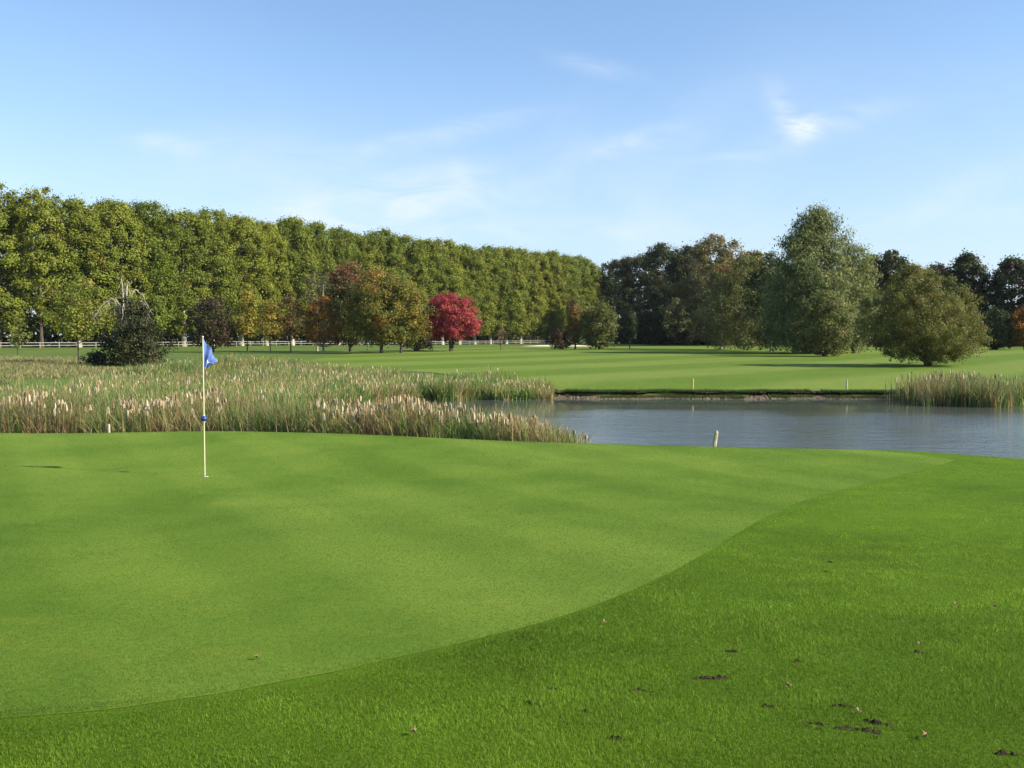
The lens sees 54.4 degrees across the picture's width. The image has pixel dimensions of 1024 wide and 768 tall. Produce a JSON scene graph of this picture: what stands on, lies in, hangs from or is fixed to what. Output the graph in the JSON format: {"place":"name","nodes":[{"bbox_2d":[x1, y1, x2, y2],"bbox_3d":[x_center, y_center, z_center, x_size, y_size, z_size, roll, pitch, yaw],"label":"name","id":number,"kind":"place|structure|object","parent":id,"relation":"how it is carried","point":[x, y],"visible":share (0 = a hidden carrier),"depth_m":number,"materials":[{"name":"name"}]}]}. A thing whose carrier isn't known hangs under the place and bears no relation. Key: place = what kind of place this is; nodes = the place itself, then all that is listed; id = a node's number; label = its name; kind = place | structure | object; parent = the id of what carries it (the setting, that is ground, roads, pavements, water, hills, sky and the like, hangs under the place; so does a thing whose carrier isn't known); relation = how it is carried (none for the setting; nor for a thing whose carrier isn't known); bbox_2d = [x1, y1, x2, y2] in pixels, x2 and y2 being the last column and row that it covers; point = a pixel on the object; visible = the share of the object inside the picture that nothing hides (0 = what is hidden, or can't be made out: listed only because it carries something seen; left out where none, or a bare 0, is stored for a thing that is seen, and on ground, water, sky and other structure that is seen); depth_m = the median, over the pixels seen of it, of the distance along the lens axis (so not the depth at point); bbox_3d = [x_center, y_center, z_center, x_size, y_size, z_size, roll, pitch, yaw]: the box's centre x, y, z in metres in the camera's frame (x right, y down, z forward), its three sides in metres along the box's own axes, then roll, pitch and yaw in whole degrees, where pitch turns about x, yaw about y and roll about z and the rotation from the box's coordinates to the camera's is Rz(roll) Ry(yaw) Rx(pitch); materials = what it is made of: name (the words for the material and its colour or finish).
{"place":"outdoors","nodes":[
{"label":"outdoors","id":0,"kind":"place"},
{"bbox_2d":[0,337,903,398],"bbox_3d":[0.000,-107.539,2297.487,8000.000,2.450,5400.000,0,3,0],"label":"ground","id":1,"kind":"structure","parent":0,"point":[302,352],"depth_m":147.09,"materials":[{"name":"plant"}]},
{"bbox_2d":[0,202,34,336],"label":"plane tree","id":2,"kind":"object","parent":1,"relation":"on","point":[5,291],"visible":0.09,"depth_m":193.40,"materials":[{"name":"green plant"}]},
{"bbox_2d":[5,317,32,354],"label":"sapling","id":3,"kind":"object","parent":1,"relation":"on","point":[20,342],"visible":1,"depth_m":127.67,"materials":[{"name":"green plant"}]},
{"bbox_2d":[0,181,42,347],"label":"plane tree","id":4,"kind":"object","parent":1,"relation":"on","point":[14,260],"visible":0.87,"depth_m":185.92,"materials":[{"name":"green plant"}]},
{"bbox_2d":[0,192,73,346],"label":"plane tree","id":5,"kind":"object","parent":1,"relation":"on","point":[47,329],"visible":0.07,"depth_m":199.62,"materials":[{"name":"green plant"}]},
{"bbox_2d":[6,184,73,347],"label":"plane tree","id":6,"kind":"object","parent":1,"relation":"on","point":[42,219],"visible":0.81,"depth_m":189.26,"materials":[{"name":"green plant"}]},
{"bbox_2d":[34,205,101,346],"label":"plane tree","id":7,"kind":"object","parent":1,"relation":"on","point":[74,345],"visible":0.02,"depth_m":204.43,"materials":[{"name":"green plant"}]},
{"bbox_2d":[28,274,116,361],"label":"young tree","id":8,"kind":"object","parent":1,"relation":"on","point":[79,332],"visible":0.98,"depth_m":95.15,"materials":[{"name":"green plant"}]},
{"bbox_2d":[26,193,123,346],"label":"plane tree","id":9,"kind":"object","parent":1,"relation":"on","point":[80,221],"visible":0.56,"depth_m":195.80,"materials":[{"name":"green plant"}]},
{"bbox_2d":[77,349,110,364],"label":"shrub","id":10,"kind":"object","parent":1,"relation":"on","point":[95,359],"visible":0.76,"depth_m":91.52,"materials":[{"name":"green plant"}]},
{"bbox_2d":[0,355,194,386],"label":"rough grass","id":11,"kind":"structure","parent":1,"relation":"on","point":[38,368],"depth_m":81.37,"materials":[{"name":"plant"}]},
{"bbox_2d":[82,199,125,336],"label":"plane tree","id":12,"kind":"object","parent":1,"relation":"on","point":[95,204],"visible":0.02,"depth_m":210.72,"materials":[{"name":"green plant"}]},
{"bbox_2d":[77,196,153,335],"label":"plane tree","id":13,"kind":"object","parent":1,"relation":"on","point":[118,211],"visible":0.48,"depth_m":202.19,"materials":[{"name":"green plant"}]},
{"bbox_2d":[91,273,180,365],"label":"ivy tree","id":14,"kind":"object","parent":1,"relation":"on","point":[129,333],"visible":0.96,"depth_m":89.13,"materials":[{"name":"green plant"}]},
{"bbox_2d":[116,199,185,336],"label":"plane tree","id":15,"kind":"object","parent":1,"relation":"on","point":[158,251],"visible":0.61,"depth_m":208.41,"materials":[{"name":"green plant"}]},
{"bbox_2d":[149,214,188,345],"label":"plane tree","id":16,"kind":"object","parent":1,"relation":"on","point":[168,333],"depth_m":226.43,"materials":[{"name":"green plant"}]},
{"bbox_2d":[145,207,229,346],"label":"plane tree","id":17,"kind":"object","parent":1,"relation":"on","point":[184,296],"visible":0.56,"depth_m":215.65,"materials":[{"name":"green plant"}]},
{"bbox_2d":[178,296,239,351],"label":"purple tree","id":18,"kind":"object","parent":1,"relation":"on","point":[212,308],"visible":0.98,"depth_m":148.20,"materials":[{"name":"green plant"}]},
{"bbox_2d":[176,206,244,345],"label":"plane tree","id":19,"kind":"object","parent":1,"relation":"on","point":[223,260],"visible":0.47,"depth_m":220.66,"materials":[{"name":"green plant"}]},
{"bbox_2d":[210,212,280,345],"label":"plane tree","id":20,"kind":"object","parent":1,"relation":"on","point":[248,233],"visible":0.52,"depth_m":227.09,"materials":[{"name":"green plant"}]},
{"bbox_2d":[232,283,263,351],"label":"yellow tree","id":21,"kind":"object","parent":1,"relation":"on","point":[247,325],"visible":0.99,"depth_m":149.24,"materials":[{"name":"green plant"}]},
{"bbox_2d":[253,221,270,344],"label":"plane tree","id":22,"kind":"object","parent":1,"relation":"on","point":[255,343],"depth_m":245.06,"materials":[{"name":"green plant"}]},
{"bbox_2d":[238,218,299,345],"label":"plane tree","id":23,"kind":"object","parent":1,"relation":"on","point":[282,245],"visible":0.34,"depth_m":234.28,"materials":[{"name":"green plant"}]},
{"bbox_2d":[255,300,284,352],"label":"yellow tree","id":24,"kind":"object","parent":1,"relation":"on","point":[265,316],"visible":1,"depth_m":139.06,"materials":[{"name":"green plant"}]},
{"bbox_2d":[0,352,556,413],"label":"reed bed","id":25,"kind":"object","parent":1,"relation":"on","point":[278,377],"visible":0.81,"depth_m":53.12,"materials":[{"name":"plant"}]},
{"bbox_2d":[0,313,559,346],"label":"hedge","id":26,"kind":"object","parent":1,"relation":"on","point":[57,338],"visible":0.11,"depth_m":259.75,"materials":[{"name":"green plant"}]},
{"bbox_2d":[0,341,563,347],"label":"fence","id":27,"kind":"object","parent":1,"relation":"on","point":[178,344],"visible":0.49,"depth_m":224.80,"materials":[{"name":"white wood"}]},
{"bbox_2d":[268,292,305,351],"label":"brown tree","id":28,"kind":"object","parent":1,"relation":"on","point":[286,329],"visible":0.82,"depth_m":149.11,"materials":[{"name":"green plant"}]},
{"bbox_2d":[274,219,301,344],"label":"plane tree","id":29,"kind":"object","parent":1,"relation":"on","point":[283,339],"depth_m":249.05,"materials":[{"name":"green plant"}]},
{"bbox_2d":[261,213,323,344],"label":"plane tree","id":30,"kind":"object","parent":1,"relation":"on","point":[296,233],"visible":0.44,"depth_m":239.21,"materials":[{"name":"green plant"}]},
{"bbox_2d":[298,270,329,350],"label":"tree","id":31,"kind":"object","parent":1,"relation":"on","point":[310,281],"visible":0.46,"depth_m":157.05,"materials":[{"name":"green plant"}]},
{"bbox_2d":[293,220,339,344],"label":"plane tree","id":32,"kind":"object","parent":1,"relation":"on","point":[327,260],"visible":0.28,"depth_m":246.69,"materials":[{"name":"green plant"}]},
{"bbox_2d":[300,284,351,352],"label":"orange tree","id":33,"kind":"object","parent":1,"relation":"on","point":[312,325],"visible":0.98,"depth_m":140.69,"materials":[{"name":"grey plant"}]},
{"bbox_2d":[314,224,365,344],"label":"plane tree","id":34,"kind":"object","parent":1,"relation":"on","point":[347,250],"visible":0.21,"depth_m":251.81,"materials":[{"name":"green plant"}]},
{"bbox_2d":[318,257,372,351],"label":"russet tree","id":35,"kind":"object","parent":1,"relation":"on","point":[338,290],"visible":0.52,"depth_m":149.67,"materials":[{"name":"brown plant"}]},
{"bbox_2d":[341,232,388,344],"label":"plane tree","id":36,"kind":"object","parent":1,"relation":"on","point":[363,243],"visible":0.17,"depth_m":258.61,"materials":[{"name":"green plant"}]},
{"bbox_2d":[359,226,409,329],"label":"plane tree","id":37,"kind":"object","parent":1,"relation":"on","point":[393,254],"visible":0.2,"depth_m":264.70,"materials":[{"name":"green plant"}]},
{"bbox_2d":[382,231,437,344],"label":"plane tree","id":38,"kind":"object","parent":1,"relation":"on","point":[415,264],"visible":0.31,"depth_m":271.70,"materials":[{"name":"green plant"}]},
{"bbox_2d":[403,237,454,340],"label":"plane tree","id":39,"kind":"object","parent":1,"relation":"on","point":[435,265],"visible":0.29,"depth_m":277.54,"materials":[{"name":"green plant"}]},
{"bbox_2d":[421,236,468,344],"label":"plane tree","id":40,"kind":"object","parent":1,"relation":"on","point":[452,263],"visible":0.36,"depth_m":283.57,"materials":[{"name":"green plant"}]},
{"bbox_2d":[441,243,489,344],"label":"plane tree","id":41,"kind":"object","parent":1,"relation":"on","point":[471,274],"visible":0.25,"depth_m":291.06,"materials":[{"name":"green plant"}]},
{"bbox_2d":[460,247,502,343],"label":"plane tree","id":42,"kind":"object","parent":1,"relation":"on","point":[481,257],"visible":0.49,"depth_m":297.20,"materials":[{"name":"green plant"}]},
{"bbox_2d":[472,243,518,343],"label":"plane tree","id":43,"kind":"object","parent":1,"relation":"on","point":[496,252],"visible":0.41,"depth_m":303.82,"materials":[{"name":"green plant"}]},
{"bbox_2d":[491,244,531,343],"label":"plane tree","id":44,"kind":"object","parent":1,"relation":"on","point":[518,309],"visible":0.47,"depth_m":309.28,"materials":[{"name":"green plant"}]},
{"bbox_2d":[504,245,547,343],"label":"plane tree","id":45,"kind":"object","parent":1,"relation":"on","point":[534,274],"visible":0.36,"depth_m":316.29,"materials":[{"name":"green plant"}]},
{"bbox_2d":[523,250,559,343],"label":"plane tree","id":46,"kind":"object","parent":1,"relation":"on","point":[540,258],"visible":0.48,"depth_m":322.36,"materials":[{"name":"green plant"}]},
{"bbox_2d":[538,249,573,343],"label":"plane tree","id":47,"kind":"object","parent":1,"relation":"on","point":[555,259],"visible":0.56,"depth_m":328.58,"materials":[{"name":"green plant"}]},
{"bbox_2d":[547,251,586,337],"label":"plane tree","id":48,"kind":"object","parent":1,"relation":"on","point":[576,285],"visible":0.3,"depth_m":334.19,"materials":[{"name":"green plant"}]},
{"bbox_2d":[563,294,584,348],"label":"column tree","id":49,"kind":"object","parent":1,"relation":"on","point":[572,318],"visible":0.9,"depth_m":166.99,"materials":[{"name":"green plant"}]},
{"bbox_2d":[567,253,600,343],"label":"plane tree","id":50,"kind":"object","parent":1,"relation":"on","point":[587,272],"visible":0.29,"depth_m":341.20,"materials":[{"name":"green plant"}]},
{"bbox_2d":[578,262,607,343],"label":"plane tree","id":51,"kind":"object","parent":1,"relation":"on","point":[593,265],"visible":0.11,"depth_m":347.32,"materials":[{"name":"green plant"}]},
{"bbox_2d":[574,300,621,348],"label":"round tree","id":52,"kind":"object","parent":1,"relation":"on","point":[597,320],"visible":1,"depth_m":163.69,"materials":[{"name":"green plant"}]},
{"bbox_2d":[593,280,618,334],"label":"plane tree","id":53,"kind":"object","parent":1,"relation":"on","point":[606,296],"visible":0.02,"depth_m":351.79,"materials":[{"name":"green plant"}]},
{"bbox_2d":[594,258,641,343],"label":"dark tree","id":54,"kind":"object","parent":1,"relation":"on","point":[606,282],"visible":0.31,"depth_m":347.63,"materials":[{"name":"green plant"}]},
{"bbox_2d":[604,252,663,343],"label":"dark tree","id":55,"kind":"object","parent":1,"relation":"on","point":[629,263],"visible":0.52,"depth_m":314.43,"materials":[{"name":"green plant"}]},
{"bbox_2d":[629,242,681,344],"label":"dark tree","id":56,"kind":"object","parent":1,"relation":"on","point":[658,254],"visible":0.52,"depth_m":286.72,"materials":[{"name":"green plant"}]},
{"bbox_2d":[655,297,692,345],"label":"tree","id":57,"kind":"object","parent":1,"relation":"on","point":[671,321],"visible":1,"depth_m":235.16,"materials":[{"name":"green plant"}]},
{"bbox_2d":[647,241,713,344],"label":"dark tree","id":58,"kind":"object","parent":1,"relation":"on","point":[674,274],"visible":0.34,"depth_m":258.16,"materials":[{"name":"green plant"}]},
{"bbox_2d":[664,233,751,344],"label":"dark tree","id":59,"kind":"object","parent":1,"relation":"on","point":[702,253],"visible":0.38,"depth_m":242.90,"materials":[{"name":"green plant"}]},
{"bbox_2d":[712,431,717,446],"bbox_3d":[4.642,1.471,22.897,0.193,0.796,0.088,0,3,0],"label":"wooden stake","id":60,"kind":"object","parent":1,"relation":"on","point":[715,438],"visible":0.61,"depth_m":22.85,"materials":[{"name":"white wood"}]},
{"bbox_2d":[689,258,745,349],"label":"birch tree","id":61,"kind":"object","parent":1,"relation":"on","point":[714,297],"visible":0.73,"depth_m":164.03,"materials":[{"name":"green plant"}]},
{"bbox_2d":[706,251,768,349],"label":"birch tree","id":62,"kind":"object","parent":1,"relation":"on","point":[743,327],"visible":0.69,"depth_m":158.84,"materials":[{"name":"green plant"}]},
{"bbox_2d":[725,249,776,345],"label":"dark tree","id":63,"kind":"object","parent":1,"relation":"on","point":[754,254],"visible":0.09,"depth_m":233.16,"materials":[{"name":"green plant"}]},
{"bbox_2d":[734,247,790,351],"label":"birch tree","id":64,"kind":"object","parent":1,"relation":"on","point":[756,283],"visible":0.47,"depth_m":149.47,"materials":[{"name":"green plant"}]},
{"bbox_2d":[751,198,868,353],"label":"willow tree","id":65,"kind":"object","parent":1,"relation":"on","point":[809,244],"visible":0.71,"depth_m":135.21,"materials":[{"name":"green plant"}]},
{"bbox_2d":[614,317,1023,345],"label":"thicket","id":66,"kind":"object","parent":1,"relation":"on","point":[668,341],"visible":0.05,"depth_m":301.70,"materials":[{"name":"green plant"}]},
{"bbox_2d":[839,240,883,352],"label":"willow tree","id":67,"kind":"object","parent":1,"relation":"on","point":[857,257],"visible":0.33,"depth_m":137.98,"materials":[{"name":"green plant"}]},
{"bbox_2d":[849,253,895,345],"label":"dark tree","id":68,"kind":"object","parent":1,"relation":"on","point":[880,258],"visible":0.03,"depth_m":222.33,"materials":[{"name":"green plant"}]},
{"bbox_2d":[863,249,921,344],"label":"dark tree","id":69,"kind":"object","parent":1,"relation":"on","point":[892,263],"visible":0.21,"depth_m":212.56,"materials":[{"name":"green plant"}]},
{"bbox_2d":[846,260,995,365],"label":"olive tree","id":70,"kind":"object","parent":1,"relation":"on","point":[931,348],"visible":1,"depth_m":89.01,"materials":[{"name":"green plant"}]},
{"bbox_2d":[919,260,951,344],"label":"dark tree","id":71,"kind":"object","parent":1,"relation":"on","point":[940,267],"visible":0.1,"depth_m":225.40,"materials":[{"name":"green plant"}]},
{"bbox_2d":[937,248,1008,342],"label":"dark tree","id":72,"kind":"object","parent":1,"relation":"on","point":[966,269],"visible":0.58,"depth_m":209.03,"materials":[{"name":"green plant"}]},
{"bbox_2d":[976,254,1023,346],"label":"dark tree","id":73,"kind":"object","parent":1,"relation":"on","point":[1009,271],"visible":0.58,"depth_m":205.49,"materials":[{"name":"green plant"}]},
{"bbox_2d":[0,431,953,717],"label":"putting green","id":74,"kind":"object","parent":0,"point":[178,457],"visible":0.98,"depth_m":9.63,"materials":[{"name":"plant"}]},
{"bbox_3d":[-4.790,1.485,15.529,0.106,0.104,0.106,0,3,0],"label":"hole cup","id":75,"kind":"object","parent":74,"relation":"in","visible":0},
{"bbox_2d":[200,336,217,475],"bbox_3d":[-4.719,0.393,15.526,0.275,2.286,0.123,-2,4,-41],"label":"flagstick","id":76,"kind":"object","parent":75,"relation":"in","point":[208,358],"visible":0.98,"depth_m":15.46,"materials":[{"name":"plastic"}]},
{"bbox_2d":[0,431,1023,767],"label":"grass","id":77,"kind":"structure","parent":0,"point":[996,651],"depth_m":5.16,"materials":[{"name":"plant"}]},
{"bbox_2d":[0,450,1023,767],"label":"apron","id":78,"kind":"object","parent":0,"point":[946,484],"visible":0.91,"depth_m":4.95,"materials":[{"name":"plant"}]},
{"bbox_2d":[607,735,622,740],"bbox_3d":[0.425,1.454,4.034,0.115,0.067,0.030,1,3,13],"label":"divot","id":79,"kind":"object","parent":78,"relation":"on","point":[615,737],"visible":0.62,"depth_m":4.03,"materials":[{"name":"soil"}]},
{"bbox_2d":[691,675,730,679],"bbox_3d":[0.978,1.450,4.855,0.278,0.065,0.073,0,3,-1],"label":"divot","id":80,"kind":"object","parent":78,"relation":"on","point":[721,677],"visible":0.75,"depth_m":4.84,"materials":[{"name":"soil"}]},
{"bbox_2d":[719,649,738,652],"bbox_3d":[1.166,1.454,5.336,0.164,0.073,0.043,1,3,20],"label":"divot","id":81,"kind":"object","parent":78,"relation":"on","point":[733,651],"visible":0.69,"depth_m":5.32,"materials":[{"name":"soil"}]},
{"bbox_2d":[802,722,828,725],"bbox_3d":[1.289,1.457,4.215,0.197,0.059,0.052,1,3,25],"label":"divot","id":82,"kind":"object","parent":78,"relation":"on","point":[820,723],"visible":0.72,"depth_m":4.20,"materials":[{"name":"soil"}]},
{"bbox_2d":[831,704,854,707],"bbox_3d":[1.474,1.452,4.435,0.147,0.060,0.039,1,3,16],"label":"divot","id":83,"kind":"object","parent":78,"relation":"on","point":[840,705],"visible":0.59,"depth_m":4.43,"materials":[{"name":"soil"}]},
{"bbox_2d":[835,725,881,734],"bbox_3d":[1.452,1.451,4.134,0.295,0.057,0.077,1,3,20],"label":"divot","id":84,"kind":"object","parent":78,"relation":"on","point":[870,729],"visible":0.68,"depth_m":4.13,"materials":[{"name":"soil"}]},
{"bbox_2d":[857,719,892,726],"bbox_3d":[1.553,1.450,4.214,0.246,0.060,0.064,1,3,24],"label":"divot","id":85,"kind":"object","parent":78,"relation":"on","point":[874,721],"visible":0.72,"depth_m":4.21,"materials":[{"name":"soil"}]},
{"bbox_2d":[995,749,1022,755],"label":"divot","id":86,"kind":"object","parent":78,"relation":"on","point":[1001,751],"visible":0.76,"depth_m":3.87,"materials":[{"name":"soil"}]},
{"bbox_2d":[0,0,1023,336],"label":"sky","id":87,"kind":"structure","parent":0,"point":[602,131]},
{"bbox_2d":[298,345,1023,390],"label":"fairway","id":88,"kind":"structure","parent":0,"point":[644,367],"depth_m":91.97,"materials":[{"name":"plant"}]},
{"bbox_2d":[329,264,424,352],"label":"golden maple","id":89,"kind":"object","parent":88,"relation":"on","point":[370,280],"visible":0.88,"depth_m":137.82,"materials":[{"name":"green plant"}]},
{"bbox_2d":[368,273,437,352],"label":"golden maple","id":90,"kind":"object","parent":88,"relation":"on","point":[415,326],"visible":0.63,"depth_m":139.50,"materials":[{"name":"green plant"}]},
{"bbox_2d":[403,330,433,350],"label":"shrub","id":91,"kind":"object","parent":88,"relation":"on","point":[419,345],"visible":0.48,"depth_m":156.77,"materials":[{"name":"green plant"}]},
{"bbox_2d":[418,291,484,350],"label":"red tree","id":92,"kind":"object","parent":88,"relation":"on","point":[453,329],"visible":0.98,"depth_m":149.64,"materials":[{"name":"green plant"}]},
{"bbox_2d":[496,327,507,349],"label":"sapling","id":93,"kind":"object","parent":88,"relation":"on","point":[500,336],"visible":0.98,"depth_m":159.80,"materials":[{"name":"green plant"}]},
{"bbox_2d":[547,328,572,348],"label":"shrub","id":94,"kind":"object","parent":88,"relation":"on","point":[560,334],"visible":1,"depth_m":164.26,"materials":[{"name":"brown plant"}]},
{"bbox_2d":[622,309,638,348],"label":"column tree","id":95,"kind":"object","parent":88,"relation":"on","point":[631,319],"visible":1,"depth_m":171.44,"materials":[{"name":"green plant"}]},
{"bbox_2d":[780,287,858,356],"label":"shrub","id":96,"kind":"object","parent":88,"relation":"on","point":[835,319],"visible":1,"depth_m":122.90,"materials":[{"name":"green plant"}]},
{"bbox_2d":[977,305,1020,349],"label":"round tree","id":97,"kind":"object","parent":88,"relation":"on","point":[1001,338],"visible":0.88,"depth_m":168.56,"materials":[{"name":"green plant"}]},
{"bbox_2d":[1007,306,1023,349],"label":"orange tree","id":98,"kind":"object","parent":88,"relation":"on","point":[1018,317],"visible":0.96,"depth_m":167.43,"materials":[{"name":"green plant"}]},
{"bbox_2d":[352,399,1023,458],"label":"water","id":99,"kind":"structure","parent":0,"point":[875,424],"depth_m":39.05,"materials":[{"name":"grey liquid"}]},
{"bbox_2d":[0,384,594,443],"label":"reed bed","id":100,"kind":"object","parent":99,"relation":"in","point":[400,416],"visible":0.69,"depth_m":29.38,"materials":[{"name":"plant"}]},
{"bbox_2d":[881,368,1023,407],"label":"reed bed","id":101,"kind":"object","parent":99,"relation":"in","point":[950,390],"visible":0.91,"depth_m":48.29,"materials":[{"name":"plant"}]},
{"bbox_2d":[553,390,902,399],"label":"mud bank","id":102,"kind":"structure","parent":0,"point":[760,395],"depth_m":54.13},
{"bbox_2d":[553,388,903,397],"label":"bank grass","id":103,"kind":"structure","parent":102,"relation":"on","point":[721,390],"depth_m":54.34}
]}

